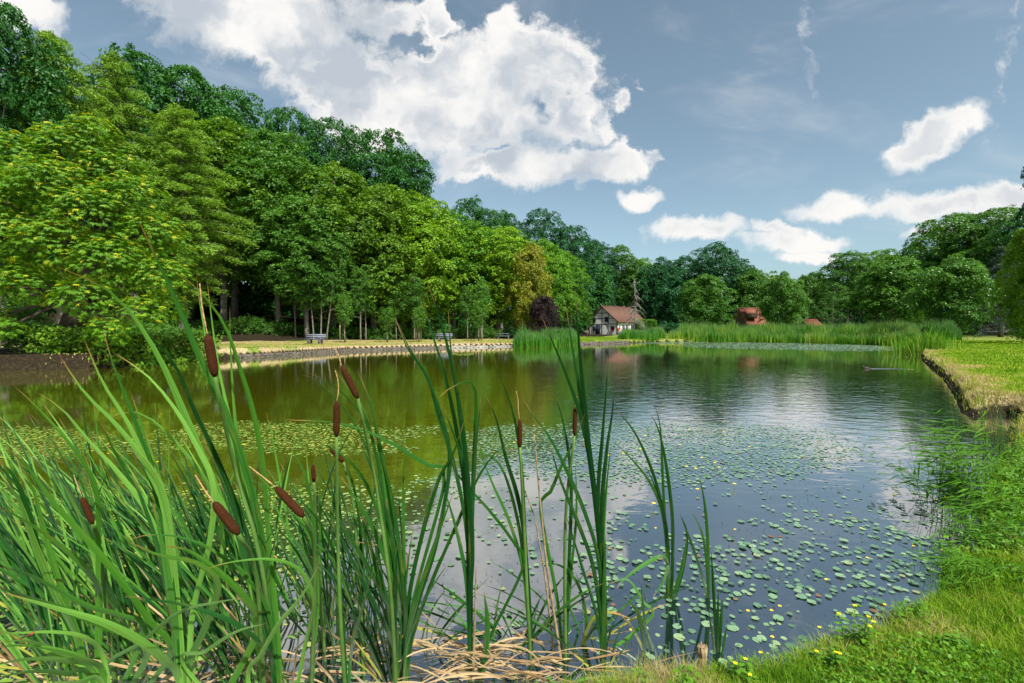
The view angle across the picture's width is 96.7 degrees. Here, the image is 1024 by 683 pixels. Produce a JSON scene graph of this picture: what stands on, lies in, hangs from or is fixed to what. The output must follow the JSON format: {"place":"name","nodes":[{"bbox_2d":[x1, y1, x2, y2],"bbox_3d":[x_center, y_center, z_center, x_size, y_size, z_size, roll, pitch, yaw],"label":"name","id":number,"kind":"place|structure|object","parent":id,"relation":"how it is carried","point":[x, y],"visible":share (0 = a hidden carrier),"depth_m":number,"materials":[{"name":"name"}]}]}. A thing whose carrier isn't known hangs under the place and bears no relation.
{"place":"outdoors","nodes":[
{"label":"outdoors","id":0,"kind":"place"},
{"bbox_2d":[0,342,1014,682],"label":"pond water","id":1,"kind":"structure","parent":0,"point":[834,394],"depth_m":5.88,"materials":[{"name":"liquid"}]},
{"bbox_2d":[0,421,76,681],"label":"cattail","id":2,"kind":"object","parent":1,"relation":"on","point":[39,652],"visible":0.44,"depth_m":2.15,"materials":[{"name":"green plant"}]},
{"bbox_2d":[0,416,93,677],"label":"cattail","id":3,"kind":"object","parent":1,"relation":"on","point":[26,554],"visible":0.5,"depth_m":2.17,"materials":[{"name":"green plant"}]},
{"bbox_2d":[0,410,95,650],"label":"cattail","id":4,"kind":"object","parent":1,"relation":"on","point":[67,578],"visible":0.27,"depth_m":2.40,"materials":[{"name":"green plant"}]},
{"bbox_2d":[0,630,110,682],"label":"cattail","id":5,"kind":"object","parent":1,"relation":"on","point":[86,665],"visible":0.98,"depth_m":1.47,"materials":[{"name":"green plant"}]},
{"bbox_2d":[0,460,114,682],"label":"cattail","id":6,"kind":"object","parent":1,"relation":"on","point":[25,666],"visible":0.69,"depth_m":2.11,"materials":[{"name":"green plant"}]},
{"bbox_2d":[0,455,120,679],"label":"cattail","id":7,"kind":"object","parent":1,"relation":"on","point":[41,585],"visible":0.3,"depth_m":2.20,"materials":[{"name":"green plant"}]},
{"bbox_2d":[0,455,141,659],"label":"cattail","id":8,"kind":"object","parent":1,"relation":"on","point":[82,577],"visible":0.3,"depth_m":2.29,"materials":[{"name":"green plant"}]},
{"bbox_2d":[0,420,151,670],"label":"cattail","id":9,"kind":"object","parent":1,"relation":"on","point":[41,593],"visible":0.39,"depth_m":2.31,"materials":[{"name":"green plant"}]},
{"bbox_2d":[50,465,117,682],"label":"cattail","id":10,"kind":"object","parent":1,"relation":"on","point":[86,508],"visible":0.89,"depth_m":1.90,"materials":[{"name":"green plant"}]},
{"bbox_2d":[0,385,172,682],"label":"cattail","id":11,"kind":"object","parent":1,"relation":"on","point":[59,595],"visible":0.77,"depth_m":1.70,"materials":[{"name":"green plant"}]},
{"bbox_2d":[22,408,194,648],"bbox_3d":[-2.031,1.052,2.470,0.996,1.404,0.342,0,2,8],"label":"cattail","id":12,"kind":"object","parent":1,"relation":"on","point":[118,520],"visible":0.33,"depth_m":2.38,"materials":[{"name":"green plant"}]},
{"bbox_2d":[15,438,255,667],"bbox_3d":[-1.880,1.114,2.177,1.200,1.297,0.425,0,2,9],"label":"cattail","id":13,"kind":"object","parent":1,"relation":"on","point":[152,659],"visible":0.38,"depth_m":2.28,"materials":[{"name":"green plant"}]},
{"bbox_2d":[84,444,234,659],"bbox_3d":[-1.807,1.115,2.275,0.800,1.288,0.365,0,2,0],"label":"cattail","id":14,"kind":"object","parent":1,"relation":"on","point":[189,577],"visible":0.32,"depth_m":2.29,"materials":[{"name":"green plant"}]},
{"bbox_2d":[81,435,240,625],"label":"cattail","id":15,"kind":"object","parent":1,"relation":"on","point":[201,520],"visible":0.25,"depth_m":2.51,"materials":[{"name":"green plant"}]},
{"bbox_2d":[36,453,286,682],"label":"cattail","id":16,"kind":"object","parent":1,"relation":"on","point":[155,605],"visible":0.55,"depth_m":2.00,"materials":[{"name":"green plant"}]},
{"bbox_2d":[99,394,224,681],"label":"cattail","id":17,"kind":"object","parent":1,"relation":"on","point":[195,466],"visible":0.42,"depth_m":1.98,"materials":[{"name":"green plant"}]},
{"bbox_2d":[53,220,281,682],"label":"cattail","id":18,"kind":"object","parent":1,"relation":"on","point":[211,370],"visible":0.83,"depth_m":1.77,"materials":[{"name":"green plant"}]},
{"bbox_2d":[80,486,297,682],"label":"cattail","id":19,"kind":"object","parent":1,"relation":"on","point":[238,647],"visible":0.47,"depth_m":2.05,"materials":[{"name":"green plant"}]},
{"bbox_2d":[110,437,295,675],"bbox_3d":[-1.417,1.096,2.253,1.057,1.326,0.438,0,2,17],"label":"cattail","id":20,"kind":"object","parent":1,"relation":"on","point":[237,638],"visible":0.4,"depth_m":2.28,"materials":[{"name":"green plant"}]},
{"bbox_2d":[124,479,318,682],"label":"cattail","id":21,"kind":"object","parent":1,"relation":"on","point":[268,647],"visible":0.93,"depth_m":1.65,"materials":[{"name":"green plant"}]},
{"bbox_2d":[189,440,265,682],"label":"cattail","id":22,"kind":"object","parent":1,"relation":"on","point":[230,523],"visible":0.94,"depth_m":1.71,"materials":[{"name":"green plant"}]},
{"bbox_2d":[10,634,460,682],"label":"reed litter","id":23,"kind":"object","parent":1,"relation":"on","point":[322,669],"visible":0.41,"depth_m":2.20,"materials":[{"name":"beige plant"}]},
{"bbox_2d":[133,416,358,623],"bbox_3d":[-1.577,1.088,2.508,1.335,1.330,0.533,0,2,0],"label":"cattail","id":24,"kind":"object","parent":1,"relation":"on","point":[279,583],"visible":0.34,"depth_m":2.63,"materials":[{"name":"green plant"}]},
{"bbox_2d":[249,439,319,682],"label":"cattail","id":25,"kind":"object","parent":1,"relation":"on","point":[284,496],"visible":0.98,"depth_m":1.93,"materials":[{"name":"green plant"}]},
{"bbox_2d":[235,481,352,642],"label":"cattail","id":26,"kind":"object","parent":1,"relation":"on","point":[308,595],"visible":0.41,"depth_m":2.39,"materials":[{"name":"green plant"}]},
{"bbox_2d":[305,443,326,662],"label":"cattail","id":27,"kind":"object","parent":1,"relation":"on","point":[321,612],"visible":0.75,"depth_m":2.26,"materials":[{"name":"green plant"}]},
{"bbox_2d":[274,472,368,653],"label":"cattail","id":28,"kind":"object","parent":1,"relation":"on","point":[335,599],"visible":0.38,"depth_m":2.33,"materials":[{"name":"green plant"}]},
{"bbox_2d":[287,370,371,682],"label":"cattail","id":29,"kind":"object","parent":1,"relation":"on","point":[336,432],"visible":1,"depth_m":1.90,"materials":[{"name":"green plant"}]},
{"bbox_2d":[308,448,407,675],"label":"cattail","id":30,"kind":"object","parent":1,"relation":"on","point":[361,642],"visible":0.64,"depth_m":2.19,"materials":[{"name":"green plant"}]},
{"bbox_2d":[307,502,412,682],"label":"cattail","id":31,"kind":"object","parent":1,"relation":"on","point":[382,674],"visible":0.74,"depth_m":2.14,"materials":[{"name":"green plant"}]},
{"bbox_2d":[284,346,445,682],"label":"cattail","id":32,"kind":"object","parent":1,"relation":"on","point":[382,488],"visible":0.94,"depth_m":2.02,"materials":[{"name":"green plant"}]},
{"bbox_2d":[273,485,461,679],"bbox_3d":[-0.670,1.204,2.129,0.884,1.120,0.261,0,2,0],"label":"cattail","id":33,"kind":"object","parent":1,"relation":"on","point":[386,616],"visible":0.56,"depth_m":2.16,"materials":[{"name":"green plant"}]},
{"bbox_2d":[323,321,518,680],"bbox_3d":[-0.374,0.837,2.058,0.851,1.895,0.269,0,2,0],"label":"cattail","id":34,"kind":"object","parent":1,"relation":"on","point":[403,598],"visible":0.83,"depth_m":2.11,"materials":[{"name":"green plant"}]},
{"bbox_2d":[396,279,524,682],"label":"cattail","id":35,"kind":"object","parent":1,"relation":"on","point":[467,502],"visible":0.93,"depth_m":2.11,"materials":[{"name":"green plant"}]},
{"bbox_2d":[353,611,616,682],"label":"reed litter","id":36,"kind":"object","parent":1,"relation":"on","point":[479,650],"visible":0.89,"depth_m":2.20,"materials":[{"name":"beige plant"}]},
{"bbox_2d":[0,418,982,682],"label":"lily pads","id":37,"kind":"object","parent":1,"relation":"on","point":[718,568],"visible":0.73,"depth_m":4.36,"materials":[{"name":"green plant"}]},
{"bbox_2d":[468,353,533,670],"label":"cattail","id":38,"kind":"object","parent":1,"relation":"on","point":[522,531],"visible":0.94,"depth_m":2.20,"materials":[{"name":"green plant"}]},
{"bbox_2d":[512,325,577,346],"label":"reed bed","id":39,"kind":"object","parent":1,"relation":"on","point":[525,338],"visible":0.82,"depth_m":44.71,"materials":[{"name":"plant"}]},
{"bbox_2d":[411,559,694,637],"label":"cattail","id":40,"kind":"object","parent":1,"relation":"on","point":[613,617],"visible":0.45,"depth_m":2.52,"materials":[{"name":"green plant"}]},
{"bbox_2d":[418,594,698,679],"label":"cattail","id":41,"kind":"object","parent":1,"relation":"on","point":[579,657],"visible":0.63,"depth_m":2.29,"materials":[{"name":"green plant"}]},
{"bbox_2d":[539,394,584,661],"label":"cattail","id":42,"kind":"object","parent":1,"relation":"on","point":[567,588],"visible":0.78,"depth_m":2.29,"materials":[{"name":"green plant"}]},
{"bbox_2d":[614,404,687,599],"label":"cattail","id":43,"kind":"object","parent":1,"relation":"on","point":[668,577],"visible":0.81,"depth_m":2.77,"materials":[{"name":"green plant"}]},
{"bbox_2d":[680,342,897,350],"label":"lily pads","id":44,"kind":"object","parent":1,"relation":"on","point":[815,346],"visible":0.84,"depth_m":43.82,"materials":[{"name":"green plant"}]},
{"bbox_2d":[668,318,922,345],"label":"reed bed","id":45,"kind":"object","parent":1,"relation":"on","point":[852,334],"visible":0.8,"depth_m":55.65,"materials":[{"name":"plant"}]},
{"bbox_2d":[879,327,978,355],"bbox_3d":[27.463,-0.066,30.296,5.000,1.927,4.900,1,2,28],"label":"grass tuft","id":46,"kind":"object","parent":1,"relation":"on","point":[913,346],"visible":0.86,"depth_m":30.07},
{"bbox_2d":[899,531,1023,593],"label":"thin reeds","id":47,"kind":"object","parent":1,"relation":"on","point":[956,557],"visible":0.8,"depth_m":2.98,"materials":[{"name":"green plant"}]},
{"bbox_2d":[0,284,1023,682],"bbox_3d":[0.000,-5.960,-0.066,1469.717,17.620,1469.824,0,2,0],"label":"ground","id":48,"kind":"structure","parent":0,"point":[20,362],"depth_m":29.31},
{"bbox_2d":[0,0,92,345],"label":"broadleaf tree","id":49,"kind":"object","parent":48,"relation":"on","point":[8,40],"visible":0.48,"depth_m":29.45,"materials":[{"name":"green plant"}]},
{"bbox_2d":[0,29,130,325],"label":"conifer tree","id":50,"kind":"object","parent":48,"relation":"on","point":[50,35],"visible":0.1,"depth_m":32.35,"materials":[{"name":"green plant"}]},
{"bbox_2d":[0,113,200,351],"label":"chestnut tree","id":51,"kind":"object","parent":48,"relation":"on","point":[79,229],"visible":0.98,"depth_m":19.99,"materials":[{"name":"green plant"}]},
{"bbox_2d":[0,319,218,348],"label":"undergrowth","id":52,"kind":"object","parent":48,"relation":"on","point":[160,332],"visible":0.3,"depth_m":28.29,"materials":[{"name":"green plant"}]},
{"bbox_2d":[8,323,224,367],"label":"bank bushes","id":53,"kind":"object","parent":48,"relation":"on","point":[60,339],"visible":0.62,"depth_m":20.33,"materials":[{"name":"green plant"}]},
{"bbox_2d":[72,49,187,326],"bbox_3d":[-33.228,-12.392,38.821,9.328,24.287,9.465,0,2,0],"label":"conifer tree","id":54,"kind":"object","parent":48,"relation":"on","point":[117,85],"visible":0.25,"depth_m":38.23,"materials":[{"name":"green plant"}]},
{"bbox_2d":[3,329,258,682],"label":"cattail","id":55,"kind":"object","parent":48,"relation":"on","point":[167,557],"visible":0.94,"depth_m":1.65,"materials":[{"name":"green plant"}]},
{"bbox_2d":[58,41,211,312],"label":"broadleaf tree","id":56,"kind":"object","parent":48,"relation":"on","point":[135,55],"visible":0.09,"depth_m":52.01,"materials":[{"name":"green plant"}]},
{"bbox_2d":[93,61,258,318],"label":"broadleaf tree","id":57,"kind":"object","parent":48,"relation":"on","point":[184,92],"visible":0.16,"depth_m":53.74,"materials":[{"name":"green plant"}]},
{"bbox_2d":[110,102,258,330],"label":"conifer tree","id":58,"kind":"object","parent":48,"relation":"on","point":[189,182],"visible":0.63,"depth_m":41.23,"materials":[{"name":"green plant"}]},
{"bbox_2d":[141,115,288,326],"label":"broadleaf tree","id":59,"kind":"object","parent":48,"relation":"on","point":[218,143],"visible":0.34,"depth_m":49.51,"materials":[{"name":"green plant"}]},
{"bbox_2d":[163,84,284,318],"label":"broadleaf tree","id":60,"kind":"object","parent":48,"relation":"on","point":[234,311],"visible":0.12,"depth_m":60.26,"materials":[{"name":"green plant"}]},
{"bbox_2d":[214,126,336,332],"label":"broadleaf tree","id":61,"kind":"object","parent":48,"relation":"on","point":[263,166],"visible":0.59,"depth_m":49.92,"materials":[{"name":"green plant"}]},
{"bbox_2d":[254,105,340,318],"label":"broadleaf tree","id":62,"kind":"object","parent":48,"relation":"on","point":[309,137],"visible":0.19,"depth_m":65.32,"materials":[{"name":"green plant"}]},
{"bbox_2d":[246,191,358,338],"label":"broadleaf tree","id":63,"kind":"object","parent":48,"relation":"on","point":[316,244],"visible":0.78,"depth_m":48.58,"materials":[{"name":"green plant"}]},
{"bbox_2d":[0,58,613,335],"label":"woodland","id":64,"kind":"object","parent":48,"relation":"on","point":[264,304],"visible":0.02,"depth_m":71.91,"materials":[{"name":"green plant"}]},
{"bbox_2d":[41,339,591,363],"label":"dry turf","id":65,"kind":"structure","parent":48,"relation":"on","point":[277,345],"depth_m":40.84,"materials":[{"name":"beige plant"}]},
{"bbox_2d":[249,160,399,336],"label":"broadleaf tree","id":66,"kind":"object","parent":48,"relation":"on","point":[350,177],"visible":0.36,"depth_m":52.25,"materials":[{"name":"green plant"}]},
{"bbox_2d":[294,116,375,322],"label":"broadleaf tree","id":67,"kind":"object","parent":48,"relation":"on","point":[329,125],"visible":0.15,"depth_m":66.76,"materials":[{"name":"green plant"}]},
{"bbox_2d":[319,237,350,340],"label":"slender tree","id":68,"kind":"object","parent":48,"relation":"on","point":[336,271],"visible":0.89,"depth_m":49.50,"materials":[{"name":"green plant"}]},
{"bbox_2d":[310,183,439,337],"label":"broadleaf tree","id":69,"kind":"object","parent":48,"relation":"on","point":[371,202],"visible":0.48,"depth_m":54.02,"materials":[{"name":"green plant"}]},
{"bbox_2d":[320,127,435,331],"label":"broadleaf tree","id":70,"kind":"object","parent":48,"relation":"on","point":[378,166],"visible":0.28,"depth_m":66.36,"materials":[{"name":"green plant"}]},
{"bbox_2d":[188,313,567,339],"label":"undergrowth","id":71,"kind":"object","parent":48,"relation":"on","point":[262,326],"visible":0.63,"depth_m":53.75,"materials":[{"name":"green plant"}]},
{"bbox_2d":[355,188,470,338],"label":"broadleaf tree","id":72,"kind":"object","parent":48,"relation":"on","point":[426,209],"visible":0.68,"depth_m":56.81,"materials":[{"name":"green plant"}]},
{"bbox_2d":[407,208,503,337],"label":"broadleaf tree","id":73,"kind":"object","parent":48,"relation":"on","point":[455,259],"visible":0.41,"depth_m":61.21,"materials":[{"name":"green plant"}]},
{"bbox_2d":[449,195,504,335],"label":"broadleaf tree","id":74,"kind":"object","parent":48,"relation":"on","point":[479,214],"visible":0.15,"depth_m":86.83,"materials":[{"name":"green plant"}]},
{"bbox_2d":[456,225,554,337],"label":"broadleaf tree","id":75,"kind":"object","parent":48,"relation":"on","point":[509,242],"visible":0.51,"depth_m":62.87,"materials":[{"name":"green plant"}]},
{"bbox_2d":[501,242,552,332],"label":"broadleaf tree","id":76,"kind":"object","parent":48,"relation":"on","point":[526,293],"visible":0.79,"depth_m":59.67,"materials":[{"name":"green plant"}]},
{"bbox_2d":[502,238,581,330],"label":"broadleaf tree","id":77,"kind":"object","parent":48,"relation":"on","point":[556,266],"visible":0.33,"depth_m":75.26,"materials":[{"name":"green plant"}]},
{"bbox_2d":[529,295,560,333],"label":"copper tree","id":78,"kind":"object","parent":48,"relation":"on","point":[543,311],"visible":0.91,"depth_m":57.18,"materials":[{"name":"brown plant"}]},
{"bbox_2d":[517,207,574,290],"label":"broadleaf tree","id":79,"kind":"object","parent":48,"relation":"on","point":[539,230],"visible":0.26,"depth_m":97.58,"materials":[{"name":"green plant"}]},
{"bbox_2d":[522,294,613,665],"bbox_3d":[0.294,0.765,2.134,0.467,2.028,0.187,-1,2,-24],"label":"cattail","id":80,"kind":"object","parent":48,"relation":"on","point":[599,498],"visible":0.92,"depth_m":2.21,"materials":[{"name":"green plant"}]},
{"bbox_2d":[545,251,595,329],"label":"broadleaf tree","id":81,"kind":"object","parent":48,"relation":"on","point":[577,271],"visible":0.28,"depth_m":81.75,"materials":[{"name":"green plant"}]},
{"bbox_2d":[547,225,604,329],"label":"broadleaf tree","id":82,"kind":"object","parent":48,"relation":"on","point":[575,243],"visible":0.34,"depth_m":101.49,"materials":[{"name":"green plant"}]},
{"bbox_2d":[590,305,645,334],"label":"half timbered house","id":83,"kind":"structure","parent":48,"relation":"on","point":[610,319],"depth_m":111.15,"materials":[{"name":"white paint"}]},
{"bbox_2d":[601,244,643,307],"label":"broadleaf tree","id":84,"kind":"object","parent":48,"relation":"on","point":[625,260],"visible":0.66,"depth_m":131.57,"materials":[{"name":"green plant"}]},
{"bbox_2d":[633,256,690,327],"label":"broadleaf tree","id":85,"kind":"object","parent":48,"relation":"on","point":[662,294],"visible":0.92,"depth_m":125.27,"materials":[{"name":"green plant"}]},
{"bbox_2d":[675,274,738,326],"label":"broadleaf tree","id":86,"kind":"object","parent":48,"relation":"on","point":[708,292],"visible":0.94,"depth_m":86.09,"materials":[{"name":"green plant"}]},
{"bbox_2d":[684,240,752,323],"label":"broadleaf tree","id":87,"kind":"object","parent":48,"relation":"on","point":[728,263],"visible":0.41,"depth_m":121.21,"materials":[{"name":"green plant"}]},
{"bbox_2d":[727,268,772,319],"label":"broadleaf tree","id":88,"kind":"object","parent":48,"relation":"on","point":[757,276],"visible":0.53,"depth_m":115.96,"materials":[{"name":"green plant"}]},
{"bbox_2d":[498,448,1023,682],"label":"bank grass","id":89,"kind":"structure","parent":48,"relation":"on","point":[959,609],"depth_m":2.33,"materials":[{"name":"plant"}]},
{"bbox_2d":[752,271,814,329],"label":"broadleaf tree","id":90,"kind":"object","parent":48,"relation":"on","point":[786,290],"visible":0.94,"depth_m":82.43,"materials":[{"name":"green plant"}]},
{"bbox_2d":[564,477,1023,682],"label":"ground cover","id":91,"kind":"object","parent":48,"relation":"on","point":[929,670],"visible":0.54,"depth_m":2.11,"materials":[{"name":"green plant"}]},
{"bbox_2d":[580,336,1023,464],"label":"lawn grass","id":92,"kind":"structure","parent":48,"relation":"on","point":[1012,352],"depth_m":16.14,"materials":[{"name":"plant"}]},
{"bbox_2d":[788,271,838,320],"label":"broadleaf tree","id":93,"kind":"object","parent":48,"relation":"on","point":[811,284],"visible":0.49,"depth_m":117.43,"materials":[{"name":"green plant"}]},
{"bbox_2d":[812,250,881,324],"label":"broadleaf tree","id":94,"kind":"object","parent":48,"relation":"on","point":[838,273],"visible":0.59,"depth_m":102.78,"materials":[{"name":"green plant"}]},
{"bbox_2d":[835,255,946,327],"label":"broadleaf tree","id":95,"kind":"object","parent":48,"relation":"on","point":[890,274],"visible":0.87,"depth_m":78.69,"materials":[{"name":"green plant"}]},
{"bbox_2d":[900,253,1005,336],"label":"broadleaf tree","id":96,"kind":"object","parent":48,"relation":"on","point":[974,271],"visible":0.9,"depth_m":65.65,"materials":[{"name":"green plant"}]},
{"bbox_2d":[899,211,1006,323],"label":"broadleaf tree","id":97,"kind":"object","parent":48,"relation":"on","point":[938,231],"visible":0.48,"depth_m":95.95,"materials":[{"name":"green plant"}]},
{"bbox_2d":[885,409,1023,530],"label":"thin reeds","id":98,"kind":"object","parent":48,"relation":"on","point":[960,483],"visible":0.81,"depth_m":3.98,"materials":[{"name":"green plant"}]},
{"bbox_2d":[920,204,1023,330],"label":"broadleaf tree","id":99,"kind":"object","parent":48,"relation":"on","point":[972,252],"visible":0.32,"depth_m":90.77,"materials":[{"name":"green plant"}]},
{"bbox_2d":[922,492,1023,554],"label":"thin reeds","id":100,"kind":"object","parent":48,"relation":"on","point":[966,532],"visible":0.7,"depth_m":3.56,"materials":[{"name":"green plant"}]},
{"bbox_2d":[943,440,1023,561],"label":"ground cover","id":101,"kind":"object","parent":48,"relation":"on","point":[1017,522],"visible":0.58,"depth_m":3.68,"materials":[{"name":"green plant"}]},
{"bbox_2d":[949,390,1023,463],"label":"thin reeds","id":102,"kind":"object","parent":48,"relation":"on","point":[999,438],"visible":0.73,"depth_m":5.81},
{"bbox_2d":[957,245,1023,336],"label":"tree","id":103,"kind":"object","parent":48,"relation":"on","point":[999,320],"visible":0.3,"depth_m":73.62,"materials":[{"name":"green plant"}]},
{"bbox_2d":[976,211,1023,300],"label":"broadleaf tree","id":104,"kind":"object","parent":48,"relation":"on","point":[1009,235],"visible":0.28,"depth_m":83.70,"materials":[{"name":"green plant"}]},
{"bbox_2d":[987,228,1023,342],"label":"maple tree","id":105,"kind":"object","parent":48,"relation":"on","point":[1016,247],"visible":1,"depth_m":42.24,"materials":[{"name":"green plant"}]},
{"bbox_2d":[0,0,1023,312],"label":"sky","id":106,"kind":"structure","parent":0,"point":[793,135],"materials":[{"name":"blue"}]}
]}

